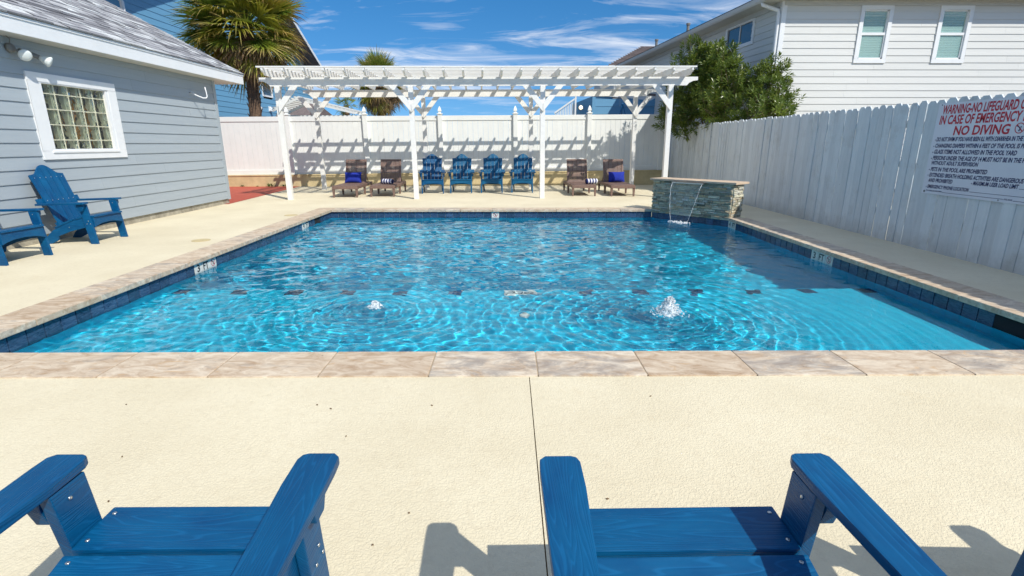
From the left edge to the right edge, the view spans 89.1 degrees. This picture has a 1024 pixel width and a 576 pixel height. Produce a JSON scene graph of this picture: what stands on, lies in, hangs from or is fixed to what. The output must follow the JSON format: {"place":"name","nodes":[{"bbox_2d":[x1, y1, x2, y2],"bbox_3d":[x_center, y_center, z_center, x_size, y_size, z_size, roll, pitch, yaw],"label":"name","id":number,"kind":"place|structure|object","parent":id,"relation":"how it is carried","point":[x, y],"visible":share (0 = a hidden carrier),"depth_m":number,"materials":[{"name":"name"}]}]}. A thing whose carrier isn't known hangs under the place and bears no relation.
{"place":"outdoors","nodes":[
{"label":"outdoors","id":0,"kind":"place"},
{"bbox_2d":[105,0,331,166],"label":"house","id":1,"kind":"structure","parent":0,"point":[154,13],"depth_m":23.16,"materials":[{"name":"blue paint"}]},
{"bbox_2d":[261,83,272,97],"bbox_3d":[-12.710,-10.346,26.943,0.065,0.860,1.200,0,15,0],"label":"window","id":2,"kind":"structure","parent":1,"relation":"in","point":[267,94],"depth_m":26.96,"materials":[{"name":"white paint"}]},
{"bbox_2d":[272,96,362,164],"bbox_3d":[-7.458,-5.926,20.513,3.100,2.972,1.530,0,15,0],"label":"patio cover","id":3,"kind":"object","parent":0,"point":[331,106],"visible":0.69,"depth_m":20.05,"materials":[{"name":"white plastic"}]},
{"bbox_2d":[333,89,357,114],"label":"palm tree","id":4,"kind":"object","parent":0,"point":[345,99],"visible":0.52,"depth_m":42.39,"materials":[{"name":"green plant"}]},
{"bbox_2d":[0,185,1023,575],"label":"pool deck","id":5,"kind":"structure","parent":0,"point":[932,465],"depth_m":2.30,"materials":[{"name":"beige concrete"}]},
{"bbox_2d":[0,208,52,265],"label":"adirondack chair","id":6,"kind":"object","parent":5,"relation":"on","point":[11,236],"visible":1,"depth_m":5.92,"materials":[{"name":"blue plastic"}]},
{"bbox_2d":[28,165,127,243],"bbox_3d":[-5.739,-1.120,6.872,0.744,0.991,0.708,0,15,-2],"label":"adirondack chair","id":7,"kind":"object","parent":5,"relation":"on","point":[66,208],"visible":0.99,"depth_m":6.75,"materials":[{"name":"blue plastic"}]},
{"bbox_2d":[0,0,244,249],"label":"pool house","id":8,"kind":"structure","parent":5,"relation":"on","point":[106,104],"depth_m":7.94,"materials":[{"name":"grey paint"}]},
{"bbox_2d":[4,36,52,66],"bbox_3d":[-6.028,-2.964,6.522,0.209,0.317,0.488,0,15,0],"label":"floodlight","id":9,"kind":"object","parent":8,"relation":"attached to","point":[27,55],"visible":1,"depth_m":6.38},
{"bbox_2d":[23,70,127,159],"bbox_3d":[-6.190,-2.410,7.410,0.165,1.090,1.546,0,15,0],"label":"window","id":10,"kind":"structure","parent":8,"relation":"in","point":[86,113],"depth_m":7.32,"materials":[{"name":"white paint"}]},
{"bbox_2d":[189,87,207,98],"bbox_3d":[-6.032,-3.757,9.996,0.305,0.217,0.052,-9,18,-29],"label":"wall hook","id":11,"kind":"object","parent":8,"relation":"attached to","point":[200,96],"depth_m":10.05,"materials":[{"name":"white paint"}]},
{"bbox_2d":[0,453,338,575],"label":"adirondack chair","id":12,"kind":"object","parent":5,"relation":"on","point":[281,535],"visible":1,"depth_m":1.19,"materials":[{"name":"blue plastic"}]},
{"bbox_2d":[191,239,210,241],"bbox_3d":[-4.181,-0.643,6.991,0.230,0.005,0.230,0,15,0],"label":"drain cover","id":13,"kind":"object","parent":5,"relation":"on","point":[198,240],"visible":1,"depth_m":6.97,"materials":[{"name":"plastic"}]},
{"bbox_2d":[332,159,372,197],"bbox_3d":[-4.056,-2.821,13.258,0.608,0.862,1.720,-1,15,-2],"label":"sun lounger","id":14,"kind":"object","parent":5,"relation":"on","point":[356,165],"visible":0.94,"depth_m":13.57,"materials":[{"name":"brown plastic"}]},
{"bbox_2d":[345,172,360,182],"bbox_3d":[-4.124,-2.869,13.496,0.430,0.280,0.130,-1,-4,-3],"label":"pillow","id":15,"kind":"object","parent":14,"relation":"on","point":[352,177],"visible":1,"depth_m":13.45,"materials":[{"name":"blue fabric"}]},
{"bbox_2d":[369,159,405,196],"bbox_3d":[-3.194,-2.871,13.438,0.608,0.862,1.720,0,15,-2],"label":"sun lounger","id":16,"kind":"object","parent":5,"relation":"on","point":[386,172],"visible":0.89,"depth_m":13.75,"materials":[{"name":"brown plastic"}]},
{"bbox_2d":[381,179,393,183],"bbox_3d":[-3.128,-2.678,13.056,0.303,0.127,0.138,5,16,19],"label":"rolled towel","id":17,"kind":"object","parent":16,"relation":"on","point":[387,181],"visible":1,"depth_m":13.01,"materials":[{"name":"white fabric"}]},
{"bbox_2d":[419,154,445,193],"bbox_3d":[-2.111,-3.039,13.799,0.708,0.992,0.784,-2,16,-7],"label":"adirondack chair","id":18,"kind":"object","parent":5,"relation":"on","point":[427,171],"visible":1,"depth_m":13.97,"materials":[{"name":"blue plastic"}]},
{"bbox_2d":[447,154,474,192],"bbox_3d":[-1.351,-3.073,13.922,0.708,0.992,0.784,-1,15,-2],"label":"adirondack chair","id":19,"kind":"object","parent":5,"relation":"on","point":[461,162],"visible":1,"depth_m":14.10,"materials":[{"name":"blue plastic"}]},
{"bbox_2d":[255,66,697,199],"bbox_3d":[-0.748,-3.786,13.183,9.900,2.960,3.508,-1,16,-3],"label":"pergola","id":20,"kind":"object","parent":5,"relation":"on","point":[309,78],"visible":0.99,"depth_m":11.84,"materials":[{"name":"white wood"}]},
{"bbox_2d":[478,154,504,192],"bbox_3d":[-0.529,-3.088,13.976,0.708,0.992,0.784,0,15,1],"label":"adirondack chair","id":21,"kind":"object","parent":5,"relation":"on","point":[490,162],"visible":1,"depth_m":14.16,"materials":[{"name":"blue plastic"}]},
{"bbox_2d":[0,207,1023,378],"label":"swimming pool","id":22,"kind":"structure","parent":5,"relation":"in","point":[23,326],"depth_m":3.18,"materials":[{"name":"blue paint"}]},
{"bbox_2d":[6,217,1023,352],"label":"pool water","id":23,"kind":"structure","parent":22,"relation":"in","point":[437,284],"depth_m":4.87,"materials":[{"name":"blue liquid"}]},
{"bbox_2d":[367,300,382,308],"bbox_3d":[-1.210,0.146,4.599,0.155,0.082,0.169,0,15,0],"label":"bubbler","id":24,"kind":"object","parent":23,"relation":"on","point":[375,304],"visible":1,"depth_m":4.57,"materials":[{"name":"white liquid"}]},
{"bbox_2d":[650,296,689,319],"bbox_3d":[1.342,0.148,4.436,0.321,0.166,0.346,0,15,0],"label":"bubbler","id":25,"kind":"object","parent":23,"relation":"on","point":[669,309],"visible":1,"depth_m":4.40,"materials":[{"name":"white liquid"}]},
{"bbox_2d":[650,177,749,219],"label":"waterfall wall","id":26,"kind":"structure","parent":22,"relation":"on","point":[720,199],"depth_m":9.47,"materials":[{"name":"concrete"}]},
{"bbox_2d":[668,185,701,224],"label":"falling water","id":27,"kind":"structure","parent":26,"relation":"attached to","point":[680,222],"depth_m":9.50,"materials":[{"name":"white liquid"}]},
{"bbox_2d":[509,154,535,192],"bbox_3d":[0.286,-3.103,14.030,0.708,0.992,0.784,1,15,2],"label":"adirondack chair","id":28,"kind":"object","parent":5,"relation":"on","point":[521,161],"visible":1,"depth_m":14.21,"materials":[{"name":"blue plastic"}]},
{"bbox_2d":[563,159,596,195],"bbox_3d":[1.756,-2.918,13.608,0.608,0.862,1.720,-1,15,-2],"label":"sun lounger","id":29,"kind":"object","parent":5,"relation":"on","point":[576,173],"visible":0.88,"depth_m":13.92,"materials":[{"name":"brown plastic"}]},
{"bbox_2d":[585,179,597,183],"bbox_3d":[2.001,-2.690,13.102,0.303,0.127,0.138,-4,16,-14],"label":"rolled towel","id":30,"kind":"object","parent":29,"relation":"on","point":[591,181],"visible":1,"depth_m":13.05,"materials":[{"name":"white fabric"}]},
{"bbox_2d":[598,159,634,195],"bbox_3d":[2.711,-2.902,13.547,0.608,0.862,1.720,0,15,-2],"label":"sun lounger","id":31,"kind":"object","parent":5,"relation":"on","point":[605,182],"visible":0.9,"depth_m":13.86,"materials":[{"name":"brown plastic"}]},
{"bbox_2d":[608,172,624,181],"bbox_3d":[2.765,-2.945,13.767,0.430,0.280,0.130,0,-5,-2],"label":"pillow","id":32,"kind":"object","parent":31,"relation":"on","point":[616,176],"visible":1,"depth_m":13.72,"materials":[{"name":"blue fabric"}]},
{"bbox_2d":[540,453,946,575],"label":"adirondack chair","id":33,"kind":"object","parent":5,"relation":"on","point":[583,539],"visible":1,"depth_m":1.17,"materials":[{"name":"blue plastic"}]},
{"bbox_2d":[668,92,1023,274],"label":"picket fence","id":34,"kind":"object","parent":5,"relation":"on","point":[792,166],"visible":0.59,"depth_m":7.51,"materials":[{"name":"white wood"}]},
{"bbox_2d":[921,96,1023,204],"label":"warning sign","id":35,"kind":"object","parent":34,"relation":"attached to","point":[977,150],"visible":1,"depth_m":5.59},
{"bbox_2d":[1011,550,1023,575],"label":"adirondack chair","id":36,"kind":"object","parent":5,"relation":"on","point":[1018,570],"visible":1,"depth_m":1.32,"materials":[{"name":"blue plastic"}]},
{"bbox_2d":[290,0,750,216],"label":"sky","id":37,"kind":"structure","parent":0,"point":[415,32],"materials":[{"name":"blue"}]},
{"bbox_2d":[594,46,654,98],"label":"house","id":38,"kind":"structure","parent":0,"point":[640,49],"depth_m":35.48,"materials":[{"name":"paint"}]},
{"bbox_2d":[374,145,893,205],"bbox_3d":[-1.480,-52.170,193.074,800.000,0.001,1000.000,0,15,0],"label":"ground","id":39,"kind":"structure","parent":0,"point":[508,154],"depth_m":122.64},
{"bbox_2d":[165,0,310,157],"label":"palm tree","id":40,"kind":"object","parent":39,"relation":"on","point":[246,50],"visible":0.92,"depth_m":15.20,"materials":[{"name":"green plant"}]},
{"bbox_2d":[227,186,298,203],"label":"red path","id":41,"kind":"structure","parent":39,"relation":"on","point":[237,194],"depth_m":14.15,"materials":[{"name":"red brick"}]},
{"bbox_2d":[346,45,406,163],"bbox_3d":[-8.410,-11.576,33.123,4.232,7.154,4.135,0,15,0],"label":"palm tree","id":42,"kind":"object","parent":39,"relation":"on","point":[380,106],"visible":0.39,"depth_m":32.31,"materials":[{"name":"green plant"}]},
{"bbox_2d":[228,170,668,186],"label":"retaining wall","id":43,"kind":"structure","parent":39,"relation":"on","point":[642,177],"depth_m":16.03,"materials":[{"name":"beige paint"}]},
{"bbox_2d":[219,105,664,174],"bbox_3d":[-3.193,-4.494,15.807,16.220,1.948,0.170,-1,16,-3],"label":"vinyl fence","id":44,"kind":"object","parent":43,"relation":"on","point":[566,136],"visible":0.62,"depth_m":15.88,"materials":[{"name":"white plastic"}]},
{"bbox_2d":[572,94,655,158],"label":"house","id":45,"kind":"structure","parent":39,"relation":"on","point":[603,105],"depth_m":20.83,"materials":[{"name":"blue paint"}]},
{"bbox_2d":[554,96,576,114],"bbox_3d":[2.119,-6.892,20.747,0.860,1.630,0.095,0,15,0],"label":"stair railing","id":46,"kind":"object","parent":45,"relation":"attached to","point":[567,105],"visible":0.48,"depth_m":20.68,"materials":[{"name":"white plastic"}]},
{"bbox_2d":[652,31,805,142],"bbox_3d":[5.450,-4.564,13.596,2.233,4.076,4.177,-7,17,-23],"label":"oleander bush","id":47,"kind":"object","parent":39,"relation":"on","point":[707,97],"visible":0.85,"depth_m":12.96,"materials":[{"name":"green plant"}]},
{"bbox_2d":[615,0,1023,190],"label":"house","id":48,"kind":"structure","parent":39,"relation":"on","point":[847,55],"depth_m":13.02,"materials":[{"name":"grey paint"}]},
{"bbox_2d":[725,18,755,49],"bbox_3d":[6.405,-7.082,14.597,0.086,0.680,1.526,-2,16,-6],"label":"window","id":49,"kind":"structure","parent":48,"relation":"in","point":[742,32],"depth_m":14.47,"materials":[{"name":"white paint"}]},
{"bbox_2d":[853,5,894,62],"bbox_3d":[8.925,-6.290,12.964,0.806,1.305,0.288,0,15,0],"label":"window","id":50,"kind":"structure","parent":48,"relation":"in","point":[870,32],"depth_m":12.89,"materials":[{"name":"white paint"}]},
{"bbox_2d":[930,6,974,62],"bbox_3d":[10.885,-6.294,12.978,0.826,1.305,0.288,0,15,0],"label":"window","id":51,"kind":"structure","parent":48,"relation":"in","point":[950,19],"depth_m":12.92,"materials":[{"name":"white paint"}]}
]}

